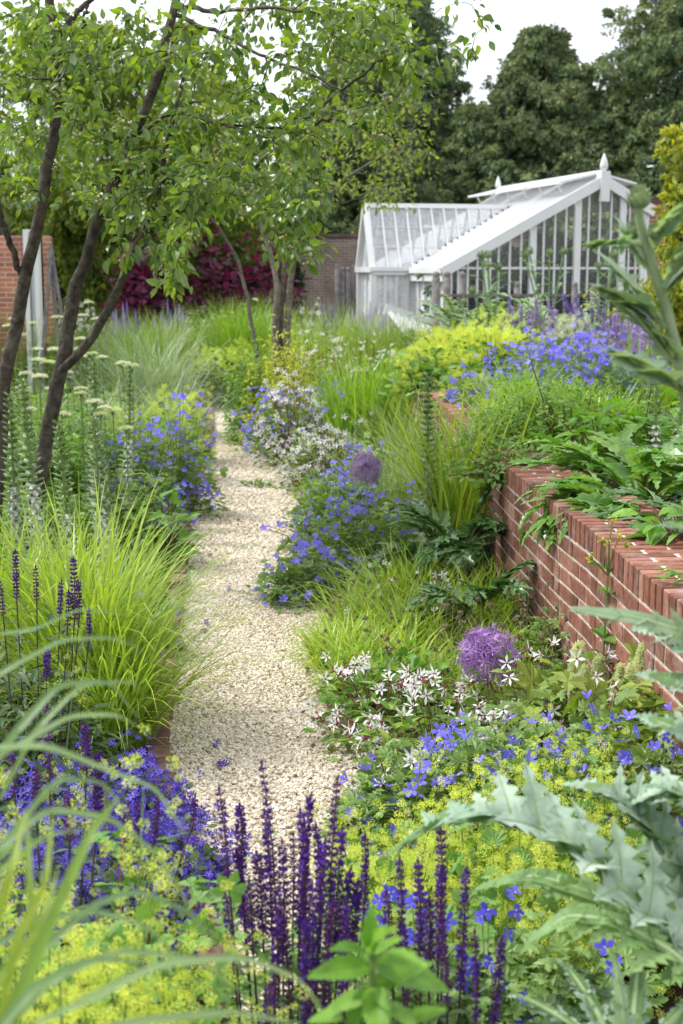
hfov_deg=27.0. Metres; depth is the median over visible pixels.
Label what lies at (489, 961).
geranium
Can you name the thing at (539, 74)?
evergreen tree
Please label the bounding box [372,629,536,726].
mounded grass
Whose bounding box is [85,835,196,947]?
ladys mantle
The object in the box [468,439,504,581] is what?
leafy clump
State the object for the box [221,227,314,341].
purple shrub
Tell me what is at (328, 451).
star flower plant
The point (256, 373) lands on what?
ladys mantle
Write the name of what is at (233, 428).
leafy clump
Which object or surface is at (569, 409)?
leaved shrub
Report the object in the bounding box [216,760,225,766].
fallen blossom
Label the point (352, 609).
mounded grass
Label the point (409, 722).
star flower plant
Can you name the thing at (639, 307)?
artichoke
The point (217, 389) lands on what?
leafy clump
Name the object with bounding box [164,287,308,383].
grass clump
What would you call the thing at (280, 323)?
tree
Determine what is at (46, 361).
yarrow
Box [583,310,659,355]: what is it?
catmint
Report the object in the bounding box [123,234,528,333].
garden wall
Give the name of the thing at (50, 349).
yarrow
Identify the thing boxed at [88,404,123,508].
yarrow
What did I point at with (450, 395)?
geranium
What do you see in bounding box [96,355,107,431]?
yarrow
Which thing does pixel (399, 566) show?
mounded grass
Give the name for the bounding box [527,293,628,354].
catmint
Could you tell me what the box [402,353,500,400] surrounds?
round leaved clump
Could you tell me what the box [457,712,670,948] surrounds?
geranium
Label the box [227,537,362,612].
geranium
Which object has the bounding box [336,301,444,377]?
grass clump
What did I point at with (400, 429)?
grass clump
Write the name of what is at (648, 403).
bare twig
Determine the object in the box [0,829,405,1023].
leafy clump
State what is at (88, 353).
yarrow
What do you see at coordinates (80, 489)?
yarrow foliage
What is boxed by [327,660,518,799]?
star flower plant
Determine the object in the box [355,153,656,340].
greenhouse
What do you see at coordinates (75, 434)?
yarrow
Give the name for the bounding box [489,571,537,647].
leafy clump
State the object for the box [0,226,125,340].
hedge
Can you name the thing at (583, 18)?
sky
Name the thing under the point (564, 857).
ladys mantle
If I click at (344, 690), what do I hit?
round leaved clump
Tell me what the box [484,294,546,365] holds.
catmint
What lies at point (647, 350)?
grass clump
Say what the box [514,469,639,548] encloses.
acanthus
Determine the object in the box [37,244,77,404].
wooden wigwam
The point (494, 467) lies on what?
leaved shrub
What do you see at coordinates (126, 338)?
grass clump
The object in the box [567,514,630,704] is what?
budding stem
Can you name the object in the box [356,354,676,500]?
raised bed soil
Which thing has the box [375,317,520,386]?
ladys mantle
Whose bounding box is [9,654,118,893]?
ladys mantle
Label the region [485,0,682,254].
evergreen tree
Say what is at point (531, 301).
globe artichoke
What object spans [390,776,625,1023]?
ladys mantle
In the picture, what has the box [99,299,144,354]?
catmint
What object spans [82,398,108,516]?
yarrow
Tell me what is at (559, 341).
ground cover
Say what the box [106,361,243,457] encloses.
grass clump
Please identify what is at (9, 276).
brick house
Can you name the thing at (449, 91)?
evergreen tree
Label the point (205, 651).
grass clump
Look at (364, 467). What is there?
allium
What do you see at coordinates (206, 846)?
campanula
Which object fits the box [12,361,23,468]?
yarrow
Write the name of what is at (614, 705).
star flower plant
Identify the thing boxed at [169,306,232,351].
glaucous clump
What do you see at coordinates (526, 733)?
geranium
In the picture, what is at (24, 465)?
yarrow foliage
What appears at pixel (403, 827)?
ladys mantle
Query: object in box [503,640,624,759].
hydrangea
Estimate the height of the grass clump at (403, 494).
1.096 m
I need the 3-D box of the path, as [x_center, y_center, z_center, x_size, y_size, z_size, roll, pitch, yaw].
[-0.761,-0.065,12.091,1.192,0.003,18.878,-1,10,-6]
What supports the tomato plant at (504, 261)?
on the raised bed soil
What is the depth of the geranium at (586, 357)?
11.67 m
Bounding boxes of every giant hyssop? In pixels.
[484,298,590,365]
[557,308,666,377]
[608,327,675,394]
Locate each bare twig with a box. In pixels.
[531,361,554,424]
[644,381,652,437]
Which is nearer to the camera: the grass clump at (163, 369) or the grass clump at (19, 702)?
the grass clump at (19, 702)
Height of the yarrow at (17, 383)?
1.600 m
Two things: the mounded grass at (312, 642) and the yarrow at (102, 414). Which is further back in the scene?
the yarrow at (102, 414)
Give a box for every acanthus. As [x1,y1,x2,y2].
[0,378,134,610]
[82,354,155,524]
[349,419,402,478]
[351,452,552,585]
[375,371,456,581]
[380,559,536,631]
[500,424,682,551]
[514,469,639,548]
[585,485,682,529]
[636,382,682,496]
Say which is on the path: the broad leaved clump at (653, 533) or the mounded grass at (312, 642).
the mounded grass at (312, 642)
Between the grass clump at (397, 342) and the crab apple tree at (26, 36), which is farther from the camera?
the grass clump at (397, 342)
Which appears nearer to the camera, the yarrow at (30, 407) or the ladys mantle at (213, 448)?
the yarrow at (30, 407)
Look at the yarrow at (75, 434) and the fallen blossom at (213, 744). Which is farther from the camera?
the yarrow at (75, 434)
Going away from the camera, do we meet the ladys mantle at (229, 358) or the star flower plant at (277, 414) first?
the star flower plant at (277, 414)
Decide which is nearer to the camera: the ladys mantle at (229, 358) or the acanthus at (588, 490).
the acanthus at (588, 490)
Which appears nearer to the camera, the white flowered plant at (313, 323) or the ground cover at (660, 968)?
the ground cover at (660, 968)
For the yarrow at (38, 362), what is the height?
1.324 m
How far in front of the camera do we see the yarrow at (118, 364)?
10.79 m
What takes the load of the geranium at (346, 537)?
on the ground at (670, 1004)
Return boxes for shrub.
[90,224,197,356]
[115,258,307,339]
[156,221,253,340]
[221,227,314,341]
[436,423,550,489]
[437,359,596,464]
[445,377,521,445]
[466,671,620,788]
[468,347,660,453]
[564,692,682,834]
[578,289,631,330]
[608,122,682,370]
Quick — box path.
[171,404,411,1017]
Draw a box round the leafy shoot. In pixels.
[652,567,682,585]
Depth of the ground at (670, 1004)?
4.01 m
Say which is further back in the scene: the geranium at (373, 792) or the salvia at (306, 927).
the geranium at (373, 792)
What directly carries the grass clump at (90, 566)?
on the ground at (670, 1004)
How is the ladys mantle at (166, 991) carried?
on the ground at (670, 1004)
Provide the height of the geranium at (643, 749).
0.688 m
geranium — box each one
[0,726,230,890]
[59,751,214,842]
[80,411,198,524]
[87,452,187,557]
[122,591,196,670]
[141,391,229,523]
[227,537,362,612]
[231,385,312,457]
[260,449,392,546]
[273,485,417,582]
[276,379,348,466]
[302,884,521,1023]
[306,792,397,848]
[321,734,486,861]
[326,425,405,500]
[363,478,423,562]
[370,707,560,866]
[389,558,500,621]
[390,885,621,1023]
[432,690,654,886]
[441,360,539,414]
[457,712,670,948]
[465,326,601,399]
[516,686,682,878]
[526,322,647,401]
[567,341,673,425]
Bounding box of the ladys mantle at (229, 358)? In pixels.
[181,336,255,403]
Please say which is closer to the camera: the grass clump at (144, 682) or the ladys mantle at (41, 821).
the ladys mantle at (41, 821)
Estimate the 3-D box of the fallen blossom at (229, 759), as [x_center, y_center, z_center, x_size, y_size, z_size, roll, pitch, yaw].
[-0.465,0.991,5.655,0.068,0.039,0.057,0,10,0]
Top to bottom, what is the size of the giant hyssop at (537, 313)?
0.910 m
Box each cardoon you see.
[387,709,682,982]
[507,949,682,1023]
[570,521,682,708]
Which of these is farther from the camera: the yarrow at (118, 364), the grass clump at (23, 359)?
the grass clump at (23, 359)
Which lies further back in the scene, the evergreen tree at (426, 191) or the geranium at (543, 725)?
the evergreen tree at (426, 191)
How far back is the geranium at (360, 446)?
11.49 m
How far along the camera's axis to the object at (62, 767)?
4.73 m
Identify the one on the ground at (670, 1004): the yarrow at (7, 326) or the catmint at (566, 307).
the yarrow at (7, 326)
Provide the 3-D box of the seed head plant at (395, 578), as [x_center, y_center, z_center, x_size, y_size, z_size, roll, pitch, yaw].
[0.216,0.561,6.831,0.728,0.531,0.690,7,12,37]
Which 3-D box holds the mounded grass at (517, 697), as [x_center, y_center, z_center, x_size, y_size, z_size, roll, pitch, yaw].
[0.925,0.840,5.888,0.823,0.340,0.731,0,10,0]
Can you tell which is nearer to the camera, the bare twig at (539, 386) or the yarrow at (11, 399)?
the bare twig at (539, 386)
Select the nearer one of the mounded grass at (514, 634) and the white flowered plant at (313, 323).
the mounded grass at (514, 634)
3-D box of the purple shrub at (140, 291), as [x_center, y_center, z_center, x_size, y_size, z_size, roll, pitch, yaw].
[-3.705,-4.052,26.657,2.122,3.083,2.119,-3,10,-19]
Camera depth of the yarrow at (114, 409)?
9.55 m
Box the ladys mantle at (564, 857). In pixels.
[429,704,657,1001]
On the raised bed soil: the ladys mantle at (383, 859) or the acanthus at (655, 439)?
the acanthus at (655, 439)
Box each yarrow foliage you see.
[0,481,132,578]
[3,411,89,528]
[47,424,182,526]
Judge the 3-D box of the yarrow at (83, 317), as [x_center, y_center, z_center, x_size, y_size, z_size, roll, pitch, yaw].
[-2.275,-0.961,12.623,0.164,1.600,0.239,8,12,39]
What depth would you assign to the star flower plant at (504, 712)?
5.40 m
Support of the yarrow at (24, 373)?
on the ground at (670, 1004)
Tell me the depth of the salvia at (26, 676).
5.01 m
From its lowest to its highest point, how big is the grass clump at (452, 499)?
1.371 m
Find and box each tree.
[0,0,118,533]
[0,14,248,371]
[22,0,501,558]
[96,117,323,327]
[193,36,447,425]
[245,32,454,233]
[337,0,481,233]
[400,22,682,263]
[414,97,589,240]
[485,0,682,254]
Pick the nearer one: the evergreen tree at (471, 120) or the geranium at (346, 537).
the geranium at (346, 537)
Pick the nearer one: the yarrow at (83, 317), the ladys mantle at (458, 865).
the ladys mantle at (458, 865)
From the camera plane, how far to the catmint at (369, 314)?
24.22 m
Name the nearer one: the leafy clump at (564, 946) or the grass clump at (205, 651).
the leafy clump at (564, 946)
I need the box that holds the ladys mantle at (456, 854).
[351,746,577,980]
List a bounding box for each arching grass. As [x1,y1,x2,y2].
[0,608,329,1023]
[0,796,119,1023]
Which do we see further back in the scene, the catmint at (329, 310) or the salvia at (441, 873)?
the catmint at (329, 310)
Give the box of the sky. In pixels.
[0,0,679,210]
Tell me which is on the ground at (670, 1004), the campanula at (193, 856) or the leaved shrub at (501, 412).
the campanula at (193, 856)
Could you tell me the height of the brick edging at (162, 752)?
0.113 m
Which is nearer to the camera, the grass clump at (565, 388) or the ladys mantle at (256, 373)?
the grass clump at (565, 388)
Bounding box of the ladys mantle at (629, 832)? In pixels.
[519,725,681,1003]
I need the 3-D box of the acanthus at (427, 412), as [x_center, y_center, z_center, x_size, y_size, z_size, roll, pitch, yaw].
[0.572,-0.198,8.847,0.773,1.362,0.830,0,10,0]
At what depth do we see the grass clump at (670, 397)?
10.89 m
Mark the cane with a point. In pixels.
(105, 806)
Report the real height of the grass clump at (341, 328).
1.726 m
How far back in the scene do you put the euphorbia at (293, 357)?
20.24 m
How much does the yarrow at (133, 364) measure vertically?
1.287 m
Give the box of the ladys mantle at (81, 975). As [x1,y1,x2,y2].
[15,890,141,1023]
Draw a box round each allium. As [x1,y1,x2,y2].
[345,451,383,538]
[453,622,523,725]
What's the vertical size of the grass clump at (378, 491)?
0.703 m
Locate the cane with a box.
[100,789,107,920]
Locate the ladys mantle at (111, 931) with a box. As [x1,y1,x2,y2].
[0,766,168,1023]
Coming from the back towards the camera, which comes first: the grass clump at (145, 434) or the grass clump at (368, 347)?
the grass clump at (368, 347)
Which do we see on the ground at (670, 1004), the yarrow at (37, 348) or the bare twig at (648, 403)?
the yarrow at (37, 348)
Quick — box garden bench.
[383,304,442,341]
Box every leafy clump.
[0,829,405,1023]
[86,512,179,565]
[180,343,250,409]
[218,327,287,445]
[266,876,682,1023]
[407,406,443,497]
[442,958,645,1023]
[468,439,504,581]
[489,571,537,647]
[513,602,569,692]
[541,623,619,732]
[596,676,678,775]
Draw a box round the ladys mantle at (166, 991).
[125,933,311,1023]
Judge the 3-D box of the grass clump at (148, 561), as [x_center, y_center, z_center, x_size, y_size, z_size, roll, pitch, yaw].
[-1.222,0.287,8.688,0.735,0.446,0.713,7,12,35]
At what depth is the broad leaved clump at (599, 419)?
7.89 m
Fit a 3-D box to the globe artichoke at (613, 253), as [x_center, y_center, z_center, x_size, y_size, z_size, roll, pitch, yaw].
[3.473,-2.727,18.755,1.531,1.500,1.838,0,10,0]
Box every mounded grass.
[272,606,458,710]
[273,604,386,669]
[278,558,457,640]
[301,530,503,608]
[315,574,517,661]
[363,550,523,633]
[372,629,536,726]
[416,604,562,691]
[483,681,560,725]
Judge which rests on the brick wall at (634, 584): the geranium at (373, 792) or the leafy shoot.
the leafy shoot
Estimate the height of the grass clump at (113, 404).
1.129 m
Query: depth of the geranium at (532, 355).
12.29 m
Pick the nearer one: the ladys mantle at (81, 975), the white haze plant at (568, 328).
the ladys mantle at (81, 975)
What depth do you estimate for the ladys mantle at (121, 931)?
2.56 m
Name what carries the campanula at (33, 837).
on the ground at (670, 1004)
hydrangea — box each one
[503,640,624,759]
[550,638,664,755]
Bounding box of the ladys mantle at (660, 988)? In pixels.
[471,790,669,1018]
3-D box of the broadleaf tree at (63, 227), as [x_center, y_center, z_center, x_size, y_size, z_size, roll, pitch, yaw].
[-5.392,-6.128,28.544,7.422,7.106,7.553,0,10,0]
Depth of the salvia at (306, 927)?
2.87 m
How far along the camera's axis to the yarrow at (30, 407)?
9.43 m
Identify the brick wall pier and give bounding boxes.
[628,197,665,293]
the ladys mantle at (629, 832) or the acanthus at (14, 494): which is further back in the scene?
the acanthus at (14, 494)
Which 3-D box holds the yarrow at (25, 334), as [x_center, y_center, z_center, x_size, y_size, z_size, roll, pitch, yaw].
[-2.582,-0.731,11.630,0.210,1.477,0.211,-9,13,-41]
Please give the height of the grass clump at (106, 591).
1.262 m
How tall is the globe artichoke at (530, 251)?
1.545 m
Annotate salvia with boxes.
[0,549,127,843]
[0,701,202,1020]
[202,759,369,1023]
[376,825,507,1023]
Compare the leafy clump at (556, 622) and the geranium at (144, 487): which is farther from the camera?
the geranium at (144, 487)
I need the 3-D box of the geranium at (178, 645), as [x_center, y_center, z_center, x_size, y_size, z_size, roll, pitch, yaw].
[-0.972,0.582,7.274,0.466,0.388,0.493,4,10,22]
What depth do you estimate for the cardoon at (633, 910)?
2.47 m
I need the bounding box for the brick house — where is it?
[0,229,54,403]
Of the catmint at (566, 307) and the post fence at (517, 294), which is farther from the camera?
the post fence at (517, 294)
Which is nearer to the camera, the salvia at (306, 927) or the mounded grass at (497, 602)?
the salvia at (306, 927)
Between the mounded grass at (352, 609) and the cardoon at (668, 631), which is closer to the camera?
the cardoon at (668, 631)
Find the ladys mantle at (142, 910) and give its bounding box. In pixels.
[0,722,242,1023]
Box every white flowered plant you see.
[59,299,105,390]
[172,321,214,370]
[291,294,335,370]
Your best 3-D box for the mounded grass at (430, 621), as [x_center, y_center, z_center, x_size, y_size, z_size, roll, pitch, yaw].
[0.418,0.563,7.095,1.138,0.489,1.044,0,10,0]
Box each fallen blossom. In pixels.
[212,739,221,747]
[216,757,232,766]
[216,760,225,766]
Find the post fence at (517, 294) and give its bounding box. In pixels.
[432,271,640,333]
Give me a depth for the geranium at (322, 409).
14.23 m
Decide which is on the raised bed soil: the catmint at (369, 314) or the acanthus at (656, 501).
the acanthus at (656, 501)
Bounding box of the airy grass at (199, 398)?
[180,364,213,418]
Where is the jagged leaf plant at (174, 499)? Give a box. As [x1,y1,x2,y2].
[124,484,206,579]
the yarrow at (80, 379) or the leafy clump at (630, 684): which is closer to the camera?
the leafy clump at (630, 684)
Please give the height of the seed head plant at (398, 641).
0.539 m
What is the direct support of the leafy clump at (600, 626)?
on the ground at (670, 1004)
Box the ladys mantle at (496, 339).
[436,301,564,386]
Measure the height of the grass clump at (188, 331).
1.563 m
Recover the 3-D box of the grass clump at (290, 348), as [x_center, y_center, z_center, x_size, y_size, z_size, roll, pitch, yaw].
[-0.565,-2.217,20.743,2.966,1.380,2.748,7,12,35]
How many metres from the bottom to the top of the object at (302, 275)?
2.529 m
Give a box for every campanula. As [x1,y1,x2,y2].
[0,779,183,970]
[0,825,209,1015]
[6,770,252,961]
[147,837,232,904]
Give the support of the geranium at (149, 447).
on the ground at (670, 1004)
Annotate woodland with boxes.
[0,194,682,242]
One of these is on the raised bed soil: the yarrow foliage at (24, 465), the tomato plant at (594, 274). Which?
the tomato plant at (594, 274)
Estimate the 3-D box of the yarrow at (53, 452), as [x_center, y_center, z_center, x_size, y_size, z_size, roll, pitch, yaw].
[-2.008,-0.308,10.026,0.259,1.175,0.219,0,10,0]
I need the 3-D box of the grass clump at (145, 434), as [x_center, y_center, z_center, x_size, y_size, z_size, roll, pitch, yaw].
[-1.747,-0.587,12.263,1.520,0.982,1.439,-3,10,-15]
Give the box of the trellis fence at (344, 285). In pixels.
[334,264,355,335]
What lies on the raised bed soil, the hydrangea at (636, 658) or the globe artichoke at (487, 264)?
the globe artichoke at (487, 264)
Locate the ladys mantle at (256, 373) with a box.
[238,352,296,409]
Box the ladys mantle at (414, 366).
[378,329,473,403]
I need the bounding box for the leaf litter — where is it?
[168,489,367,921]
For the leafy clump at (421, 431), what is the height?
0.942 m
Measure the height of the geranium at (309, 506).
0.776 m
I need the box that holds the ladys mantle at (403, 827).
[287,736,511,932]
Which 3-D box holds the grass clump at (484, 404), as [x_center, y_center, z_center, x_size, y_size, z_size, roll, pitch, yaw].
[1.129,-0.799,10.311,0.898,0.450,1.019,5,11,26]
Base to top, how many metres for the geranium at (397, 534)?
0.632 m
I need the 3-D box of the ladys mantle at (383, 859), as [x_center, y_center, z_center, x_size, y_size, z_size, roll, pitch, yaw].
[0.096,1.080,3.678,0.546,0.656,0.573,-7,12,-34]
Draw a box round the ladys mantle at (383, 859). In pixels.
[285,796,456,1023]
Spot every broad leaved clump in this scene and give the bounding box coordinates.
[538,405,665,477]
[594,387,682,483]
[607,500,682,545]
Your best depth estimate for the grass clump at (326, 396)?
14.96 m
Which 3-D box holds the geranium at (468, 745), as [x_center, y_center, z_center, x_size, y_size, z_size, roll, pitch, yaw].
[0.478,0.918,4.806,0.794,0.549,0.718,0,10,0]
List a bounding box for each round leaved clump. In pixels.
[303,639,497,736]
[311,645,407,706]
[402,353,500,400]
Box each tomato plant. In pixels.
[415,269,511,320]
[462,248,527,323]
[491,243,571,323]
[523,231,582,290]
[537,235,608,322]
[566,246,649,322]
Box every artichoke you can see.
[402,294,503,339]
[431,250,549,336]
[454,294,570,338]
[487,246,610,338]
[557,249,631,334]
[571,183,682,415]
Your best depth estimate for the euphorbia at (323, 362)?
17.85 m
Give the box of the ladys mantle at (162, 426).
[85,394,197,496]
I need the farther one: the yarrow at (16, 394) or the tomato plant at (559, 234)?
the tomato plant at (559, 234)
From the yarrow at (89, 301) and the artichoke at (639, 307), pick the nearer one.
the artichoke at (639, 307)
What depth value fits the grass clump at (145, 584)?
7.66 m
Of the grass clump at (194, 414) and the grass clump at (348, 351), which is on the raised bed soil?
the grass clump at (348, 351)
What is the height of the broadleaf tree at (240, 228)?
5.542 m
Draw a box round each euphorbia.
[229,308,327,447]
[253,327,326,388]
[295,338,350,385]
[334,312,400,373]
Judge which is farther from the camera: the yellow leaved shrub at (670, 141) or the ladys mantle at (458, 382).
the yellow leaved shrub at (670, 141)
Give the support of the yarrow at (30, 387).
on the ground at (670, 1004)
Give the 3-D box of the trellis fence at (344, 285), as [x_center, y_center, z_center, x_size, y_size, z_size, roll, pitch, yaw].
[0.076,-3.602,26.768,0.416,2.109,0.234,0,10,0]
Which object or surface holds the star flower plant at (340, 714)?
on the ground at (670, 1004)
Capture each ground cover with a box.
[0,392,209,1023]
[8,326,682,438]
[308,461,668,974]
[526,383,681,503]
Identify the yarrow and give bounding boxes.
[2,323,20,419]
[2,349,19,432]
[5,321,123,526]
[7,317,28,431]
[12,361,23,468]
[14,385,31,485]
[16,333,29,439]
[16,406,44,519]
[18,371,40,482]
[29,346,47,419]
[30,372,57,500]
[32,357,44,418]
[40,359,57,496]
[43,386,69,507]
[47,346,62,449]
[49,315,65,434]
[53,410,78,541]
[57,370,73,486]
[67,331,78,438]
[71,336,84,440]
[71,390,94,526]
[72,355,86,466]
[72,386,91,517]
[73,347,90,446]
[76,313,88,444]
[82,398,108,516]
[83,300,99,413]
[84,411,116,530]
[86,351,102,411]
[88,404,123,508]
[90,316,104,462]
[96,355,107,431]
[102,406,125,542]
[114,360,139,430]
[116,425,145,558]
[123,362,146,446]
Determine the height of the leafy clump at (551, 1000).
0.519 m
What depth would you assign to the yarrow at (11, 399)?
11.21 m
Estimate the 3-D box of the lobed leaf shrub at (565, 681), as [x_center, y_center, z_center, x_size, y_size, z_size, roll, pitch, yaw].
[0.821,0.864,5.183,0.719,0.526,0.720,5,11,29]
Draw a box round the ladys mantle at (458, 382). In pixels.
[431,352,498,415]
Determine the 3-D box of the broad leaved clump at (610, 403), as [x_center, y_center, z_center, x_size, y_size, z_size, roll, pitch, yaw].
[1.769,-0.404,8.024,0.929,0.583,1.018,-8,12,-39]
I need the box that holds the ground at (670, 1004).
[0,372,682,1023]
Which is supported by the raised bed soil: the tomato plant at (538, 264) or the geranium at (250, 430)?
the tomato plant at (538, 264)
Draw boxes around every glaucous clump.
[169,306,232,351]
[222,298,269,334]
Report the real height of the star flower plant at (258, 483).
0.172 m
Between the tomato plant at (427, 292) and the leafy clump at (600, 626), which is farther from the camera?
the tomato plant at (427, 292)
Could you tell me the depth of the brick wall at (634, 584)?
6.11 m
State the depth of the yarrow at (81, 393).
9.77 m
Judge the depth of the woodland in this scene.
50.39 m
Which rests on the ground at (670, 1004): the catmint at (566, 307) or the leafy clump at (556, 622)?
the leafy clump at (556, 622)
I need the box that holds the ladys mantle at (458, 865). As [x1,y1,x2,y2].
[321,828,569,1021]
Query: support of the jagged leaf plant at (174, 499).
on the ground at (670, 1004)
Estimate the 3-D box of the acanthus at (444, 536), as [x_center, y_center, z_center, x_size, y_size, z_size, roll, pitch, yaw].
[0.650,0.184,8.124,1.242,1.089,1.086,-3,10,-18]
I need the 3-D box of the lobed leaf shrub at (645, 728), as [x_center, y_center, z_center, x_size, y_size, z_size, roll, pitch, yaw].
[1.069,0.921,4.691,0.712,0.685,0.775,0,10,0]
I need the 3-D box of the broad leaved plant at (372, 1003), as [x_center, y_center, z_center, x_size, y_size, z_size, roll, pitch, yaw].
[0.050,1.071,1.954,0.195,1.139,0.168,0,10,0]
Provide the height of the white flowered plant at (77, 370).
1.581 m
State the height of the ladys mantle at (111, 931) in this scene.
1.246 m
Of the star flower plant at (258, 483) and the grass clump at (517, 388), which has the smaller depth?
the grass clump at (517, 388)
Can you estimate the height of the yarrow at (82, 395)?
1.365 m
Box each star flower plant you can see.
[233,476,277,488]
[242,367,334,467]
[266,427,345,492]
[269,328,361,416]
[273,411,385,498]
[291,651,468,765]
[317,345,379,404]
[323,697,469,838]
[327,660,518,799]
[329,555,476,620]
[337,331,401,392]
[443,636,621,784]
[522,671,668,846]
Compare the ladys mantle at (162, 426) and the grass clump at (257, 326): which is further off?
the grass clump at (257, 326)
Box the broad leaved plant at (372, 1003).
[307,905,449,1023]
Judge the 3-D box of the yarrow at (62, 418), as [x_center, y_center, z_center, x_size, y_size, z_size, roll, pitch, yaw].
[-1.819,-0.141,9.383,0.207,1.060,0.256,2,10,12]
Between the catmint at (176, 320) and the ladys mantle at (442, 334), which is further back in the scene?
the catmint at (176, 320)
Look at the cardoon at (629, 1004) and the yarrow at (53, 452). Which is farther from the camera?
the yarrow at (53, 452)
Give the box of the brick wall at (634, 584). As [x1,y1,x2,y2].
[409,386,682,774]
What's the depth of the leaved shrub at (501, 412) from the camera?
8.72 m
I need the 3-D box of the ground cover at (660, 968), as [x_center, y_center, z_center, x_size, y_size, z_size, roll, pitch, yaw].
[0.496,0.399,9.116,1.119,0.334,10.408,-1,10,-4]
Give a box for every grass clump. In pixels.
[0,300,90,401]
[0,463,304,751]
[0,482,195,704]
[0,545,304,762]
[2,529,156,600]
[8,366,117,472]
[28,361,213,462]
[39,549,335,727]
[48,305,201,399]
[54,528,214,622]
[66,392,215,475]
[75,309,242,411]
[102,300,255,389]
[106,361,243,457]
[120,526,199,592]
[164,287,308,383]
[186,289,335,392]
[225,319,378,386]
[245,290,421,379]
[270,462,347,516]
[278,341,429,466]
[290,336,393,394]
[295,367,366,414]
[295,371,379,459]
[296,312,431,385]
[301,437,442,515]
[322,399,468,509]
[331,387,453,518]
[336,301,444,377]
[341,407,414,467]
[343,376,438,485]
[357,373,574,576]
[438,375,536,422]
[467,352,592,425]
[523,373,616,427]
[566,377,669,433]
[598,328,681,380]
[619,350,682,423]
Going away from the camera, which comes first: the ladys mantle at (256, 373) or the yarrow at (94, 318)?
the yarrow at (94, 318)
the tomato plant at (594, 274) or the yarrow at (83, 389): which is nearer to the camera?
the yarrow at (83, 389)
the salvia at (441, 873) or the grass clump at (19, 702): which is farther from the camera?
the grass clump at (19, 702)
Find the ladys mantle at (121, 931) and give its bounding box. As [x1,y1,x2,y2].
[41,862,271,1023]
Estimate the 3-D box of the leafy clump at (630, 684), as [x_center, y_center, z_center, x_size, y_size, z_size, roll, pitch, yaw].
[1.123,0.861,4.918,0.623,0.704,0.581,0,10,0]
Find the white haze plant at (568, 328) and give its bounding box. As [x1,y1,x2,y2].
[528,311,609,369]
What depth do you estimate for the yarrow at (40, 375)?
10.29 m
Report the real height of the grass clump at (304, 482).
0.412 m
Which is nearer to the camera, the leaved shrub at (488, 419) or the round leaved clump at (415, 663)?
the round leaved clump at (415, 663)
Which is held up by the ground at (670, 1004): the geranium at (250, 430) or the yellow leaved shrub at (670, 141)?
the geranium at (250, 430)
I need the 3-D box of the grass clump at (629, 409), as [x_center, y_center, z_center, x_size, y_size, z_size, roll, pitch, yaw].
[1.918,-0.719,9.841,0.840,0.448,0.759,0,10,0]
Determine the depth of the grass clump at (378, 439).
13.39 m
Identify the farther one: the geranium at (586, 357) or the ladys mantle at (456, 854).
the geranium at (586, 357)
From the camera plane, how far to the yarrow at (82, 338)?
11.95 m
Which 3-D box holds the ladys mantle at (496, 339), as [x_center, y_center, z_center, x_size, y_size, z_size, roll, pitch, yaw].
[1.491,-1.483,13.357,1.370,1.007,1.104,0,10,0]
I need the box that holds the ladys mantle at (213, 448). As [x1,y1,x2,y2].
[141,380,226,461]
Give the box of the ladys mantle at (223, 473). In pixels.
[110,384,227,477]
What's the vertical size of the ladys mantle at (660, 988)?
0.644 m
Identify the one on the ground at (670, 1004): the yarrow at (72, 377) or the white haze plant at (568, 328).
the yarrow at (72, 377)
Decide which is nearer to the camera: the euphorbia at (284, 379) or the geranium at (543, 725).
the geranium at (543, 725)
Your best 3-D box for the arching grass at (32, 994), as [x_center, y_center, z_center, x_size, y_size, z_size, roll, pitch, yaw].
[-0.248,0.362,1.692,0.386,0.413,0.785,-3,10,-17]
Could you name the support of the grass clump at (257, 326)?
on the ground at (670, 1004)
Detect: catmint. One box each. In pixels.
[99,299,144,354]
[151,300,192,341]
[298,298,339,344]
[345,301,393,349]
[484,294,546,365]
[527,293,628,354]
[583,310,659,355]
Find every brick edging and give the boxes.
[145,404,235,1003]
[288,449,509,906]

